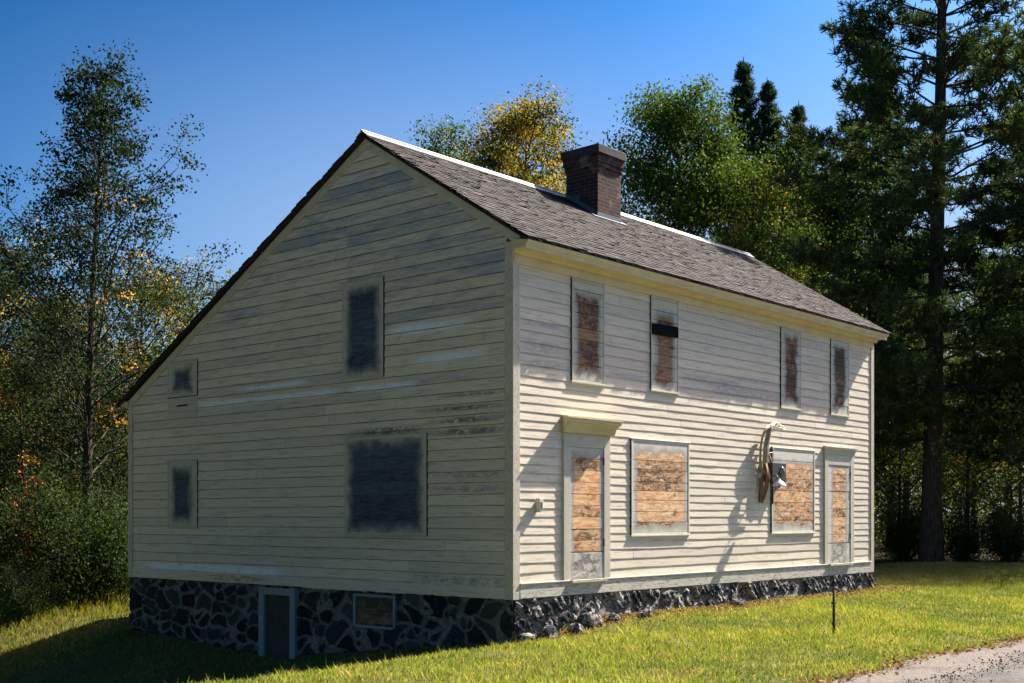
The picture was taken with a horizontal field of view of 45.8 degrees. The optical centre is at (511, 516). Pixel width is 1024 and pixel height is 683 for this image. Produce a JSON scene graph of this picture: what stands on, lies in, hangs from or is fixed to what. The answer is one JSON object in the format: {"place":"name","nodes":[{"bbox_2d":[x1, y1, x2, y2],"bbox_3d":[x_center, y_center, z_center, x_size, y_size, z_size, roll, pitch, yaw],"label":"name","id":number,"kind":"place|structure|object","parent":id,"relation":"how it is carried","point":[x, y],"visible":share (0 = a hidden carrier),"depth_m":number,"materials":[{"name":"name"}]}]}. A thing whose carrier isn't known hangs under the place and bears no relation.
{"place":"outdoors","nodes":[
{"label":"outdoors","id":0,"kind":"place"},
{"bbox_2d":[0,517,1023,682],"bbox_3d":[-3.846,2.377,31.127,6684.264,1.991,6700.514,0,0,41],"label":"ground","id":1,"kind":"structure","parent":0,"point":[197,646],"depth_m":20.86,"materials":[{"name":"green plant"}]},
{"bbox_2d":[0,470,41,545],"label":"shrub","id":2,"kind":"object","parent":1,"relation":"on","point":[13,500],"visible":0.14,"depth_m":33.96,"materials":[{"name":"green plant"}]},
{"bbox_2d":[0,546,74,622],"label":"shrub","id":3,"kind":"object","parent":1,"relation":"on","point":[24,602],"visible":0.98,"depth_m":25.72,"materials":[{"name":"green plant"}]},
{"bbox_2d":[0,341,81,535],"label":"young tree","id":4,"kind":"object","parent":1,"relation":"on","point":[17,409],"visible":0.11,"depth_m":41.16,"materials":[{"name":"green plant"}]},
{"bbox_2d":[0,462,94,607],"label":"shrub","id":5,"kind":"object","parent":1,"relation":"on","point":[7,558],"visible":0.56,"depth_m":27.29,"materials":[{"name":"green plant"}]},
{"bbox_2d":[0,207,107,490],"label":"broadleaf tree","id":6,"kind":"object","parent":1,"relation":"on","point":[25,336],"visible":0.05,"depth_m":47.17,"materials":[{"name":"green plant"}]},
{"bbox_2d":[0,342,127,540],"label":"young tree","id":7,"kind":"object","parent":1,"relation":"on","point":[31,418],"visible":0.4,"depth_m":37.72,"materials":[{"name":"green plant"}]},
{"bbox_2d":[0,454,129,601],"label":"shrub","id":8,"kind":"object","parent":1,"relation":"on","point":[59,510],"visible":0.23,"depth_m":27.61,"materials":[{"name":"green plant"}]},
{"bbox_2d":[0,442,130,609],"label":"shrub","id":9,"kind":"object","parent":1,"relation":"on","point":[103,575],"visible":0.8,"depth_m":27.22,"materials":[{"name":"green plant"}]},
{"bbox_2d":[0,281,132,543],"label":"broadleaf tree","id":10,"kind":"object","parent":1,"relation":"on","point":[48,349],"visible":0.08,"depth_m":57.88,"materials":[{"name":"green plant"}]},
{"bbox_2d":[0,577,134,682],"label":"tall weeds","id":11,"kind":"object","parent":1,"relation":"on","point":[96,609],"visible":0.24,"depth_m":24.80,"materials":[{"name":"green plant"}]},
{"bbox_2d":[4,291,146,525],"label":"yellowing tree","id":12,"kind":"object","parent":1,"relation":"on","point":[76,365],"visible":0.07,"depth_m":49.49,"materials":[{"name":"green plant"}]},
{"bbox_2d":[0,211,157,529],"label":"broadleaf tree","id":13,"kind":"object","parent":1,"relation":"on","point":[13,292],"visible":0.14,"depth_m":43.70,"materials":[{"name":"green plant"}]},
{"bbox_2d":[19,368,138,545],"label":"young tree","id":14,"kind":"object","parent":1,"relation":"on","point":[104,449],"visible":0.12,"depth_m":40.33,"materials":[{"name":"green plant"}]},
{"bbox_2d":[40,467,129,594],"bbox_3d":[-9.243,0.334,29.282,3.922,3.748,5.021,0,0,20],"label":"shrub","id":15,"kind":"object","parent":1,"relation":"on","point":[112,496],"visible":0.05,"depth_m":28.90,"materials":[{"name":"green plant"}]},
{"bbox_2d":[9,235,211,510],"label":"yellowing tree","id":16,"kind":"object","parent":1,"relation":"on","point":[154,300],"visible":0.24,"depth_m":44.69,"materials":[{"name":"green plant"}]},
{"bbox_2d":[0,38,242,553],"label":"slender tree","id":17,"kind":"object","parent":1,"relation":"on","point":[90,122],"visible":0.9,"depth_m":35.64,"materials":[{"name":"green plant"}]},
{"bbox_2d":[81,245,232,480],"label":"yellowing tree","id":18,"kind":"object","parent":1,"relation":"on","point":[217,288],"visible":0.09,"depth_m":49.62,"materials":[{"name":"green plant"}]},
{"bbox_2d":[404,113,477,160],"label":"maple tree","id":19,"kind":"object","parent":1,"relation":"on","point":[441,145],"visible":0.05,"depth_m":48.80,"materials":[{"name":"green plant"}]},
{"bbox_2d":[116,129,891,658],"bbox_3d":[0.142,-1.758,24.749,10.636,10.220,11.930,0,0,41],"label":"clapboard farmhouse","id":20,"kind":"object","parent":1,"relation":"on","point":[384,393],"visible":0.84,"depth_m":19.81,"materials":[{"name":"paint"}]},
{"bbox_2d":[166,359,197,398],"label":"window","id":21,"kind":"structure","parent":20,"relation":"in","point":[182,376],"depth_m":22.42,"materials":[{"name":"paint"}]},
{"bbox_2d":[166,459,198,528],"bbox_3d":[-6.099,-0.422,22.438,1.000,1.268,0.046,0,0,41],"label":"window","id":22,"kind":"structure","parent":20,"relation":"in","point":[182,475],"depth_m":22.42,"materials":[{"name":"glass"}]},
{"bbox_2d":[258,586,298,658],"bbox_3d":[-3.942,1.947,20.575,0.980,1.510,0.210,0,0,41],"label":"cellar door","id":23,"kind":"structure","parent":20,"relation":"in","point":[277,607],"depth_m":20.57,"materials":[{"name":"blue paint"}]},
{"bbox_2d":[341,275,384,382],"bbox_3d":[-2.358,-2.957,19.166,1.010,1.598,0.046,0,0,41],"label":"window","id":24,"kind":"structure","parent":20,"relation":"in","point":[363,306],"depth_m":19.15,"materials":[{"name":"paint"}]},
{"bbox_2d":[353,593,397,629],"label":"cellar window","id":25,"kind":"structure","parent":20,"relation":"in","point":[372,609],"depth_m":18.98,"materials":[{"name":"blue paint"}]},
{"bbox_2d":[343,432,427,537],"bbox_3d":[-1.982,-0.482,18.837,1.910,1.588,0.046,0,0,41],"label":"window","id":26,"kind":"structure","parent":20,"relation":"in","point":[386,476],"depth_m":18.79,"materials":[{"name":"glass"}]},
{"bbox_2d":[570,276,605,386],"bbox_3d":[1.156,-2.797,18.395,0.046,1.578,0.860,0,0,41],"label":"window","id":27,"kind":"structure","parent":20,"relation":"in","point":[587,297],"depth_m":18.37,"materials":[{"name":"paint"}]},
{"bbox_2d":[562,415,623,582],"bbox_3d":[1.193,-0.261,18.309,0.215,2.487,1.365,0,0,41],"label":"door","id":28,"kind":"structure","parent":20,"relation":"in","point":[588,433],"depth_m":18.32,"materials":[{"name":"paint"}]},
{"bbox_2d":[629,438,690,536],"bbox_3d":[2.440,-0.472,19.862,0.046,1.568,1.720,0,0,41],"label":"window","id":29,"kind":"structure","parent":20,"relation":"in","point":[659,469],"depth_m":19.82,"materials":[{"name":"brown wood"}]},
{"bbox_2d":[650,294,679,394],"bbox_3d":[2.518,-2.822,19.940,0.062,1.568,0.850,0,0,41],"label":"window","id":30,"kind":"structure","parent":20,"relation":"in","point":[664,313],"depth_m":19.92,"materials":[{"name":"paint"}]},
{"bbox_2d":[759,478,763,501],"bbox_3d":[4.580,-0.488,22.303,0.032,0.444,0.133,0,0,41],"label":"backing plank","id":31,"kind":"object","parent":20,"relation":"attached to","point":[761,485],"visible":1,"depth_m":22.28,"materials":[{"name":"brown wood"}]},
{"bbox_2d":[755,422,785,502],"bbox_3d":[4.730,-1.010,22.333,0.202,1.520,0.927,0,0,41],"label":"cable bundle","id":32,"kind":"object","parent":20,"relation":"hanging from","point":[768,430],"visible":1,"depth_m":22.19,"materials":[{"name":"grey plastic"}]},
{"bbox_2d":[764,474,785,487],"bbox_3d":[4.821,-0.658,22.217,0.421,0.260,0.270,0,0,41],"label":"wall lamp","id":33,"kind":"object","parent":20,"relation":"attached to","point":[778,483],"visible":0.94,"depth_m":22.11,"materials":[{"name":"metal"}]},
{"bbox_2d":[768,446,785,503],"bbox_3d":[4.939,-0.773,22.591,0.175,1.070,0.520,0,0,41],"label":"meter box","id":34,"kind":"object","parent":20,"relation":"attached to","point":[778,470],"visible":0.89,"depth_m":22.50,"materials":[{"name":"metal"}]},
{"bbox_2d":[780,326,801,410],"bbox_3d":[5.324,-2.822,23.159,0.046,1.548,0.830,0,0,41],"label":"window","id":35,"kind":"structure","parent":20,"relation":"in","point":[790,339],"depth_m":23.13,"materials":[{"name":"paint"}]},
{"bbox_2d":[770,447,815,533],"bbox_3d":[5.389,-0.492,23.234,0.046,1.628,1.750,0,0,41],"label":"window","id":36,"kind":"structure","parent":20,"relation":"in","point":[792,511],"depth_m":23.26,"materials":[{"name":"brown wood"}]},
{"bbox_2d":[830,337,849,417],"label":"window","id":37,"kind":"structure","parent":20,"relation":"in","point":[839,350],"depth_m":24.68,"materials":[{"name":"paint"}]},
{"bbox_2d":[823,445,857,565],"bbox_3d":[6.667,-0.223,24.654,0.100,2.410,1.397,0,0,41],"label":"door","id":38,"kind":"structure","parent":20,"relation":"in","point":[836,521],"depth_m":24.64,"materials":[{"name":"paint"}]},
{"bbox_2d":[4,268,1023,542],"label":"distant woods","id":39,"kind":"object","parent":1,"relation":"on","point":[874,496],"depth_m":67.90,"materials":[{"name":"green plant"}]},
{"bbox_2d":[516,633,534,642],"bbox_3d":[0.192,1.708,16.872,0.285,0.206,0.234,0,0,-30],"label":"fallen stone","id":40,"kind":"object","parent":1,"relation":"on","point":[523,637],"visible":0.6,"depth_m":16.78,"materials":[{"name":"grey stone"}]},
{"bbox_2d":[452,75,631,211],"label":"maple tree","id":41,"kind":"object","parent":1,"relation":"on","point":[500,159],"visible":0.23,"depth_m":47.06,"materials":[{"name":"yellow plant"}]},
{"bbox_2d":[536,624,558,639],"bbox_3d":[0.515,1.653,17.096,0.273,0.280,0.350,0,0,41],"label":"fallen stone","id":42,"kind":"object","parent":1,"relation":"on","point":[550,631],"visible":0.64,"depth_m":16.98,"materials":[{"name":"grey stone"}]},
{"bbox_2d":[567,623,584,634],"bbox_3d":[0.903,1.621,17.396,0.204,0.207,0.267,0,0,-58],"label":"fallen stone","id":43,"kind":"object","parent":1,"relation":"on","point":[577,628],"visible":0.77,"depth_m":17.33,"materials":[{"name":"grey stone"}]},
{"bbox_2d":[576,612,602,627],"bbox_3d":[1.125,1.533,17.788,0.394,0.293,0.339,0,0,-18],"label":"fallen stone","id":44,"kind":"object","parent":1,"relation":"on","point":[589,619],"visible":0.79,"depth_m":17.68,"materials":[{"name":"grey stone"}]},
{"bbox_2d":[607,612,620,621],"bbox_3d":[1.520,1.510,18.079,0.202,0.177,0.232,0,0,-2],"label":"fallen stone","id":45,"kind":"object","parent":1,"relation":"on","point":[612,616],"visible":0.84,"depth_m":18.00,"materials":[{"name":"grey stone"}]},
{"bbox_2d":[637,612,650,619],"bbox_3d":[1.996,1.504,18.325,0.192,0.151,0.160,0,0,43],"label":"fallen stone","id":46,"kind":"object","parent":1,"relation":"on","point":[643,614],"visible":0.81,"depth_m":18.27,"materials":[{"name":"grey stone"}]},
{"bbox_2d":[642,606,654,614],"bbox_3d":[2.142,1.495,19.110,0.182,0.182,0.261,0,0,29],"label":"fallen stone","id":47,"kind":"object","parent":1,"relation":"on","point":[648,609],"visible":0.64,"depth_m":19.04,"materials":[{"name":"grey stone"}]},
{"bbox_2d":[562,72,838,300],"bbox_3d":[5.770,-6.414,40.525,10.322,16.452,11.697,0,0,41],"label":"maple tree","id":48,"kind":"object","parent":1,"relation":"on","point":[655,174],"visible":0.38,"depth_m":39.57,"materials":[{"name":"green plant"}]},
{"bbox_2d":[730,598,744,606],"bbox_3d":[3.929,1.508,21.140,0.274,0.197,0.177,0,0,44],"label":"fallen stone","id":49,"kind":"object","parent":1,"relation":"on","point":[737,601],"visible":0.65,"depth_m":21.07,"materials":[{"name":"grey stone"}]},
{"bbox_2d":[712,57,791,273],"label":"spruce tree","id":50,"kind":"object","parent":1,"relation":"on","point":[744,92],"visible":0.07,"depth_m":60.07,"materials":[{"name":"green plant"}]},
{"bbox_2d":[654,128,857,313],"bbox_3d":[7.883,-5.220,39.398,6.948,14.068,7.091,0,0,41],"label":"maple tree","id":51,"kind":"object","parent":1,"relation":"on","point":[759,196],"visible":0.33,"depth_m":38.62,"materials":[{"name":"green plant"}]},
{"bbox_2d":[513,586,1023,682],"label":"dry leaves","id":52,"kind":"object","parent":1,"relation":"on","point":[752,602],"visible":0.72,"depth_m":16.69,"materials":[{"name":"brown plant"}]},
{"bbox_2d":[742,80,824,289],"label":"spruce tree","id":53,"kind":"object","parent":1,"relation":"on","point":[768,97],"visible":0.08,"depth_m":60.08,"materials":[{"name":"green plant"}]},
{"bbox_2d":[770,101,819,274],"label":"spruce tree","id":54,"kind":"object","parent":1,"relation":"on","point":[798,112],"visible":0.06,"depth_m":59.69,"materials":[{"name":"green plant"}]},
{"bbox_2d":[732,157,908,317],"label":"maple tree","id":55,"kind":"object","parent":1,"relation":"on","point":[800,210],"visible":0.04,"depth_m":46.40,"materials":[{"name":"green plant"}]},
{"bbox_2d":[831,591,835,634],"bbox_3d":[4.326,1.400,16.312,0.048,0.820,0.056,0,0,41],"label":"iron stake","id":56,"kind":"object","parent":1,"relation":"on","point":[833,623],"visible":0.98,"depth_m":16.30,"materials":[{"name":"black metal"}]},
{"bbox_2d":[767,126,954,495],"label":"broadleaf tree","id":57,"kind":"object","parent":1,"relation":"on","point":[840,228],"visible":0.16,"depth_m":42.29,"materials":[{"name":"green plant"}]},
{"bbox_2d":[808,53,951,463],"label":"white pine","id":58,"kind":"object","parent":1,"relation":"on","point":[844,119],"visible":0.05,"depth_m":43.88,"materials":[{"name":"green plant"}]},
{"bbox_2d":[766,0,1023,561],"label":"white pine","id":59,"kind":"object","parent":1,"relation":"on","point":[934,322],"visible":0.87,"depth_m":35.68,"materials":[{"name":"green plant"}]},
{"bbox_2d":[874,465,967,560],"bbox_3d":[12.650,-0.095,39.201,3.303,3.156,4.228,0,0,0],"label":"shrub","id":60,"kind":"object","parent":1,"relation":"on","point":[899,535],"visible":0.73,"depth_m":38.66,"materials":[{"name":"green plant"}]},
{"bbox_2d":[865,250,983,547],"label":"broadleaf tree","id":61,"kind":"object","parent":1,"relation":"on","point":[891,504],"depth_m":55.21,"materials":[{"name":"green plant"}]},
{"bbox_2d":[874,235,996,522],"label":"broadleaf tree","id":62,"kind":"object","parent":1,"relation":"on","point":[905,483],"visible":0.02,"depth_m":49.85,"materials":[{"name":"green plant"}]},
{"bbox_2d":[874,343,1010,546],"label":"young tree","id":63,"kind":"object","parent":1,"relation":"on","point":[900,467],"visible":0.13,"depth_m":40.41,"materials":[{"name":"green plant"}]},
{"bbox_2d":[874,242,1023,524],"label":"broadleaf tree","id":64,"kind":"object","parent":1,"relation":"on","point":[1006,386],"visible":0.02,"depth_m":58.01,"materials":[{"name":"green plant"}]},
{"bbox_2d":[877,355,1023,556],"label":"young tree","id":65,"kind":"object","parent":1,"relation":"on","point":[977,481],"visible":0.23,"depth_m":40.44,"materials":[{"name":"green plant"}]},
{"bbox_2d":[909,484,1010,562],"bbox_3d":[13.953,0.121,38.110,3.700,2.762,2.890,0,0,33],"label":"shrub","id":66,"kind":"object","parent":1,"relation":"on","point":[963,549],"visible":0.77,"depth_m":37.63,"materials":[{"name":"green plant"}]},
{"bbox_2d":[907,250,1023,553],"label":"broadleaf tree","id":67,"kind":"object","parent":1,"relation":"on","point":[965,299],"visible":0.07,"depth_m":46.95,"materials":[{"name":"green plant"}]},
{"bbox_2d":[910,208,1023,545],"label":"young tree","id":68,"kind":"object","parent":1,"relation":"on","point":[1004,396],"visible":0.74,"depth_m":35.14,"materials":[{"name":"green plant"}]},
{"bbox_2d":[914,350,1023,541],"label":"young tree","id":69,"kind":"object","parent":1,"relation":"on","point":[1020,486],"visible":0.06,"depth_m":41.62,"materials":[{"name":"green plant"}]},
{"bbox_2d":[943,8,1023,468],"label":"white pine","id":70,"kind":"object","parent":1,"relation":"on","point":[1007,195],"visible":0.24,"depth_m":40.20,"materials":[{"name":"green plant"}]},
{"bbox_2d":[947,469,1023,562],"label":"shrub","id":71,"kind":"object","parent":1,"relation":"on","point":[1006,551],"visible":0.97,"depth_m":36.75,"materials":[{"name":"green plant"}]},
{"bbox_2d":[0,0,1023,516],"label":"sky","id":72,"kind":"structure","parent":0,"point":[280,90],"materials":[{"name":"blue"}]},
{"bbox_2d":[823,640,1023,682],"bbox_3d":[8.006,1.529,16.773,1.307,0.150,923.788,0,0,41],"label":"road shoulder","id":73,"kind":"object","parent":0,"point":[936,664],"visible":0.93,"depth_m":13.02},
{"bbox_2d":[895,650,1023,682],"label":"loose gravel","id":74,"kind":"structure","parent":73,"relation":"on","point":[1000,663],"depth_m":12.74,"materials":[{"name":"grey gravel"}]},
{"bbox_2d":[934,657,1023,682],"bbox_3d":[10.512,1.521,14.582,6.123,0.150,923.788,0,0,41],"label":"road","id":75,"kind":"structure","parent":0,"point":[1016,675],"depth_m":12.14,"materials":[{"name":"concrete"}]}
]}

